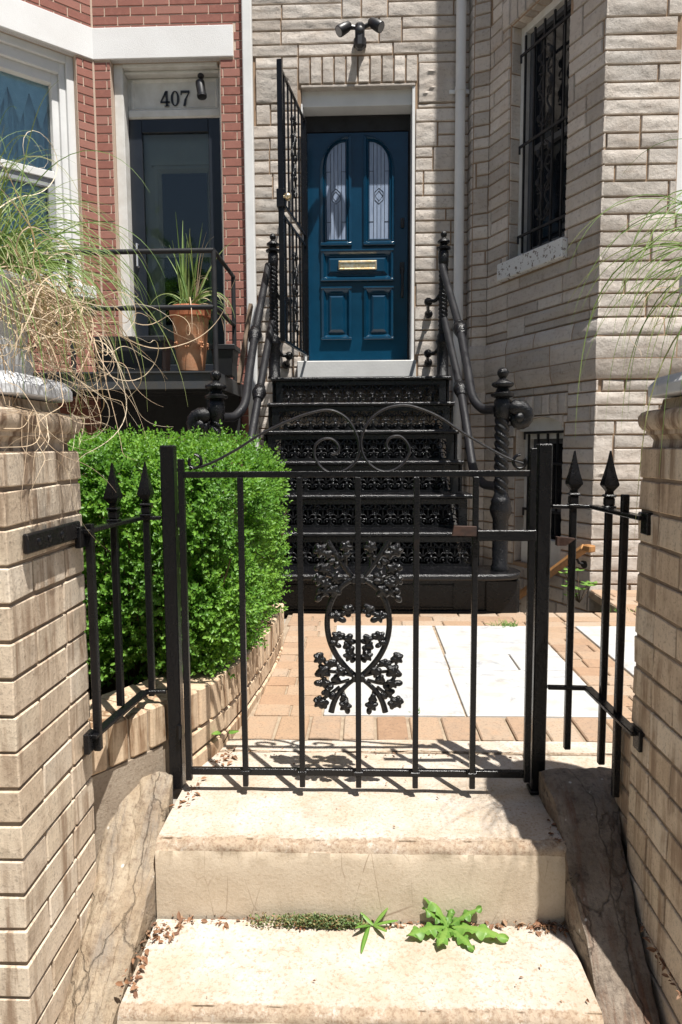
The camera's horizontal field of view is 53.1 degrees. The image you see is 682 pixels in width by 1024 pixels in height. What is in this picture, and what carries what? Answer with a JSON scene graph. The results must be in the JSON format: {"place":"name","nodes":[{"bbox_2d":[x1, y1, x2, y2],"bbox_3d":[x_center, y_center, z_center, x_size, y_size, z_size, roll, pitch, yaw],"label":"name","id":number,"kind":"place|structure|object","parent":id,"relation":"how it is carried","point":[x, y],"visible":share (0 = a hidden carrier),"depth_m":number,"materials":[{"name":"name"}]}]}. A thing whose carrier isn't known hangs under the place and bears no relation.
{"place":"outdoors","nodes":[
{"label":"outdoors","id":0,"kind":"place"},
{"bbox_2d":[173,616,287,803],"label":"ground","id":1,"kind":"structure","parent":0,"point":[176,793],"depth_m":1.89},
{"bbox_2d":[0,396,96,1023],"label":"brick pier","id":2,"kind":"structure","parent":1,"relation":"on","point":[48,875],"depth_m":1.35,"materials":[{"name":"beige brick"}]},
{"bbox_2d":[0,269,72,402],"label":"planter urn","id":3,"kind":"object","parent":2,"relation":"on","point":[31,390],"visible":0.54,"depth_m":1.32,"materials":[{"name":"stone"}]},
{"bbox_2d":[0,81,249,550],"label":"ornamental grass","id":4,"kind":"object","parent":3,"relation":"in","point":[25,263],"depth_m":1.33,"materials":[{"name":"plant"}]},
{"bbox_2d":[22,521,79,553],"bbox_3d":[-0.576,0.049,1.375,0.016,0.038,0.236,0,5,2],"label":"iron strap","id":5,"kind":"object","parent":2,"relation":"attached to","point":[42,539],"visible":1,"depth_m":1.34,"materials":[{"name":"black metal"}]},
{"bbox_2d":[57,771,172,1023],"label":"cheek stone","id":6,"kind":"object","parent":1,"relation":"on","point":[122,916],"visible":0.84,"depth_m":1.56,"materials":[{"name":"beige stone"}]},
{"bbox_2d":[160,445,185,790],"bbox_3d":[-0.457,0.292,1.760,0.053,0.925,0.148,0,5,2],"label":"gate post","id":7,"kind":"object","parent":6,"relation":"on","point":[171,561],"visible":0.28,"depth_m":1.80,"materials":[{"name":"black metal"}]},
{"bbox_2d":[75,462,166,754],"bbox_3d":[-0.541,0.207,1.657,0.067,0.651,0.334,1,6,16],"label":"fence panel","id":8,"kind":"object","parent":7,"relation":"attached to","point":[93,737],"visible":0.99,"depth_m":1.65,"materials":[{"name":"black metal"}]},
{"bbox_2d":[177,404,574,788],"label":"garden gate","id":9,"kind":"structure","parent":7,"relation":"attached to","point":[384,590],"depth_m":1.76,"materials":[{"name":"black metal"}]},
{"bbox_2d":[87,646,159,699],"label":"garden soil","id":10,"kind":"structure","parent":1,"relation":"on","point":[105,688],"depth_m":2.20,"materials":[{"name":"brown soil"}]},
{"bbox_2d":[67,419,296,689],"bbox_3d":[-1.146,0.086,2.640,1.936,0.892,1.492,0,5,2],"label":"boxwood hedge","id":11,"kind":"object","parent":10,"relation":"on","point":[213,578],"visible":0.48,"depth_m":2.07,"materials":[{"name":"green plant"}]},
{"bbox_2d":[0,0,249,522],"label":"brick house","id":12,"kind":"structure","parent":1,"relation":"on","point":[124,73],"depth_m":5.44,"materials":[{"name":"red brick"}]},
{"bbox_2d":[0,32,81,283],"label":"window","id":13,"kind":"structure","parent":12,"relation":"in","point":[28,70],"depth_m":5.32,"materials":[{"name":"white paint"}]},
{"bbox_2d":[129,118,223,370],"bbox_3d":[-1.348,-2.138,5.652,0.756,2.128,0.088,0,5,2],"label":"storm door","id":14,"kind":"structure","parent":12,"relation":"in","point":[210,126],"depth_m":5.61,"materials":[{"name":"metal"}]},
{"bbox_2d":[143,134,213,364],"bbox_3d":[-1.368,-2.197,5.731,0.867,2.230,0.070,0,5,2],"label":"inner door","id":15,"kind":"structure","parent":12,"relation":"in","point":[176,167],"depth_m":5.69,"materials":[{"name":"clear glass"}]},
{"bbox_2d":[196,73,206,99],"bbox_3d":[-1.119,-3.389,5.444,0.084,0.196,0.132,-2,6,-22],"label":"wall lantern","id":16,"kind":"object","parent":12,"relation":"attached to","point":[200,89],"depth_m":5.41,"materials":[{"name":"black plastic"}]},
{"bbox_2d":[241,0,258,524],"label":"downspout","id":17,"kind":"object","parent":12,"relation":"attached to","point":[248,126],"depth_m":5.36,"materials":[{"name":"white paint"}]},
{"bbox_2d":[30,248,252,468],"bbox_3d":[-1.644,-0.663,5.102,1.880,2.256,1.030,0,5,2],"label":"iron porch","id":18,"kind":"object","parent":1,"relation":"on","point":[195,382],"visible":0.56,"depth_m":4.57,"materials":[{"name":"paint"}]},
{"bbox_2d":[90,336,173,371],"bbox_3d":[-1.460,-1.085,4.799,0.517,0.259,0.239,0,5,2],"label":"planter box","id":19,"kind":"object","parent":18,"relation":"on","point":[162,362],"visible":0.66,"depth_m":4.70,"materials":[{"name":"black plastic"}]},
{"bbox_2d":[169,304,210,370],"bbox_3d":[-1.043,-1.183,4.746,0.292,0.462,0.292,0,5,2],"label":"terracotta pot","id":20,"kind":"object","parent":18,"relation":"on","point":[191,356],"visible":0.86,"depth_m":4.66,"materials":[{"name":"orange ceramic"}]},
{"bbox_2d":[148,212,234,337],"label":"potted grass","id":21,"kind":"object","parent":20,"relation":"in","point":[185,294],"depth_m":4.68,"materials":[{"name":"green plant"}]},
{"bbox_2d":[209,344,240,377],"bbox_3d":[-0.823,-1.070,4.860,0.181,0.210,0.239,0,5,2],"label":"planter box","id":22,"kind":"object","parent":18,"relation":"on","point":[228,357],"visible":0.74,"depth_m":4.77,"materials":[{"name":"black plastic"}]},
{"bbox_2d":[88,603,283,861],"bbox_3d":[-0.454,0.765,2.522,0.338,0.647,1.778,1,5,10],"label":"brick edging","id":23,"kind":"object","parent":1,"relation":"on","point":[130,755],"visible":0.34,"depth_m":1.88,"materials":[{"name":"beige brick"}]},
{"bbox_2d":[212,730,238,742],"bbox_3d":[-0.371,0.682,2.099,0.086,0.082,0.108,-3,6,-30],"label":"sprout","id":24,"kind":"object","parent":23,"relation":"on","point":[217,732],"visible":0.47,"depth_m":2.07,"materials":[{"name":"green plant"}]},
{"bbox_2d":[155,752,565,926],"bbox_3d":[0.053,0.899,1.838,0.964,0.303,0.479,0,5,2],"label":"concrete step","id":25,"kind":"object","parent":1,"relation":"on","point":[230,847],"visible":0.83,"depth_m":1.61,"materials":[{"name":"beige concrete"}]},
{"bbox_2d":[526,444,552,794],"bbox_3d":[0.521,0.286,1.784,0.044,0.925,0.048,0,5,2],"label":"gate post","id":26,"kind":"object","parent":25,"relation":"on","point":[541,597],"visible":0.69,"depth_m":1.76,"materials":[{"name":"black metal"}]},
{"bbox_2d":[117,919,603,1023],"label":"concrete step","id":27,"kind":"object","parent":1,"relation":"on","point":[392,974],"visible":0.95,"depth_m":1.43,"materials":[{"name":"beige concrete"}]},
{"bbox_2d":[246,911,367,929],"bbox_3d":[-0.079,0.949,1.588,0.287,0.025,0.047,0,5,2],"label":"stonecrop","id":28,"kind":"object","parent":27,"relation":"on","point":[324,921],"visible":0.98,"depth_m":1.58,"materials":[{"name":"green plant"}]},
{"bbox_2d":[345,908,397,952],"bbox_3d":[0.067,0.946,1.566,0.117,0.033,0.087,-4,7,-35],"label":"grass weed","id":29,"kind":"object","parent":27,"relation":"on","point":[367,930],"depth_m":1.57,"materials":[{"name":"green plant"}]},
{"bbox_2d":[406,897,508,951],"bbox_3d":[0.263,0.918,1.545,0.228,0.095,0.127,1,6,18],"label":"lobed weed","id":30,"kind":"object","parent":27,"relation":"on","point":[481,931],"visible":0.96,"depth_m":1.55,"materials":[{"name":"green plant"}]},
{"bbox_2d":[246,376,520,615],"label":"iron staircase","id":31,"kind":"structure","parent":1,"relation":"on","point":[387,512],"depth_m":4.36,"materials":[{"name":"metal"}]},
{"bbox_2d":[186,233,292,492],"bbox_3d":[-0.532,-0.884,4.628,0.278,2.261,1.955,1,6,12],"label":"stair railing","id":32,"kind":"object","parent":31,"relation":"on","point":[214,413],"visible":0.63,"depth_m":4.41,"materials":[{"name":"metal"}]},
{"bbox_2d":[424,231,533,570],"bbox_3d":[0.758,-0.887,4.584,0.280,2.261,1.964,-1,5,-9],"label":"stair railing","id":33,"kind":"object","parent":31,"relation":"on","point":[504,408],"visible":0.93,"depth_m":3.88,"materials":[{"name":"metal"}]},
{"bbox_2d":[115,747,681,1002],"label":"leaf litter","id":34,"kind":"object","parent":1,"relation":"on","point":[180,918],"visible":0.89,"depth_m":1.57,"materials":[{"name":"brown plant"}]},
{"bbox_2d":[220,739,611,756],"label":"threshold slab","id":35,"kind":"structure","parent":1,"relation":"on","point":[445,747],"depth_m":2.10,"materials":[{"name":"concrete"}]},
{"bbox_2d":[252,0,681,613],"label":"stone house","id":36,"kind":"structure","parent":1,"relation":"on","point":[378,110],"depth_m":5.14,"materials":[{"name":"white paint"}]},
{"bbox_2d":[276,59,308,356],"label":"security gate","id":37,"kind":"structure","parent":36,"relation":"attached to","point":[282,196],"depth_m":4.95,"materials":[{"name":"black metal"}]},
{"bbox_2d":[307,132,407,360],"bbox_3d":[0.140,-2.180,5.675,0.830,1.868,0.117,0,5,2],"label":"front door","id":38,"kind":"structure","parent":36,"relation":"in","point":[357,183],"depth_m":5.67,"materials":[{"name":"teal paint"}]},
{"bbox_2d":[335,17,384,50],"bbox_3d":[0.144,-3.603,5.211,0.370,0.234,0.278,0,5,2],"label":"floodlight","id":39,"kind":"object","parent":36,"relation":"attached to","point":[377,25],"visible":1,"depth_m":5.10,"materials":[{"name":"black plastic"}]},
{"bbox_2d":[449,0,469,524],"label":"downspout","id":40,"kind":"object","parent":36,"relation":"attached to","point":[460,91],"visible":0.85,"depth_m":5.31,"materials":[{"name":"white paint"}]},
{"bbox_2d":[520,418,563,539],"bbox_3d":[1.488,-0.141,4.891,0.130,1.062,0.522,-2,6,-22],"label":"basement window","id":41,"kind":"structure","parent":36,"relation":"in","point":[538,424],"depth_m":4.88,"materials":[{"name":"white paint"}]},
{"bbox_2d":[522,430,563,534],"bbox_3d":[1.455,-0.211,4.862,0.035,0.729,0.482,-3,6,-23],"label":"window grille","id":42,"kind":"object","parent":36,"relation":"attached to","point":[556,463],"depth_m":4.79,"materials":[{"name":"metal"}]},
{"bbox_2d":[517,0,570,252],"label":"window grille","id":43,"kind":"object","parent":36,"relation":"attached to","point":[540,118],"depth_m":4.72,"materials":[{"name":"metal"}]},
{"bbox_2d":[518,0,570,255],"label":"window","id":44,"kind":"structure","parent":36,"relation":"in","point":[548,12],"depth_m":4.84,"materials":[{"name":"white paint"}]},
{"bbox_2d":[520,544,594,599],"bbox_3d":[1.399,0.502,4.771,0.100,0.678,1.039,-2,6,-22],"label":"wooden handrail","id":45,"kind":"object","parent":36,"relation":"attached to","point":[581,550],"visible":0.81,"depth_m":4.45,"materials":[{"name":"brown wood"}]},
{"bbox_2d":[675,57,681,212],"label":"front window","id":46,"kind":"structure","parent":36,"relation":"in","point":[679,161],"depth_m":4.14,"materials":[{"name":"white paint"}]},
{"bbox_2d":[545,756,611,769],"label":"side slab","id":47,"kind":"structure","parent":1,"relation":"on","point":[568,762],"depth_m":2.00,"materials":[{"name":"concrete"}]},
{"bbox_2d":[539,767,659,1023],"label":"cheek stone","id":48,"kind":"object","parent":1,"relation":"on","point":[581,806],"visible":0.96,"depth_m":1.52,"materials":[{"name":"beige stone"}]},
{"bbox_2d":[615,723,633,866],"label":"brick stub wall","id":49,"kind":"structure","parent":1,"relation":"on","point":[622,801],"depth_m":1.61,"materials":[{"name":"beige brick"}]},
{"bbox_2d":[627,396,681,1023],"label":"brick pier","id":50,"kind":"structure","parent":1,"relation":"on","point":[654,842],"depth_m":1.39,"materials":[{"name":"beige brick"}]},
{"bbox_2d":[547,451,652,797],"bbox_3d":[0.644,0.265,1.632,0.117,0.819,0.340,-2,6,-18],"label":"fence panel","id":51,"kind":"object","parent":50,"relation":"attached to","point":[609,484],"visible":1,"depth_m":1.68,"materials":[{"name":"black metal"}]},
{"bbox_2d":[648,276,681,398],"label":"planter urn","id":52,"kind":"object","parent":50,"relation":"on","point":[674,388],"visible":0.88,"depth_m":1.35,"materials":[{"name":"stone"}]},
{"bbox_2d":[565,139,681,539],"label":"ornamental grass","id":53,"kind":"object","parent":52,"relation":"in","point":[659,240],"depth_m":1.35,"materials":[{"name":"plant"}]},
{"bbox_2d":[233,590,637,742],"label":"brick paving","id":54,"kind":"structure","parent":0,"point":[274,714],"depth_m":2.52,"materials":[{"name":"orange brick"}]},
{"bbox_2d":[558,568,597,602],"bbox_3d":[1.400,0.435,4.029,0.226,0.204,0.165,1,6,18],"label":"leafy weed","id":55,"kind":"object","parent":54,"relation":"on","point":[586,583],"visible":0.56,"depth_m":4.03,"materials":[{"name":"green plant"}]},
{"bbox_2d":[324,625,636,718],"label":"marble paving","id":56,"kind":"structure","parent":0,"point":[500,684],"depth_m":2.79,"materials":[{"name":"white stone"}]},
{"bbox_2d":[485,619,517,627],"bbox_3d":[0.828,0.567,3.513,0.170,0.044,0.091,3,6,31],"label":"grass tuft","id":57,"kind":"object","parent":56,"relation":"on","point":[504,624],"visible":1,"depth_m":3.51,"materials":[{"name":"green plant"}]}
]}

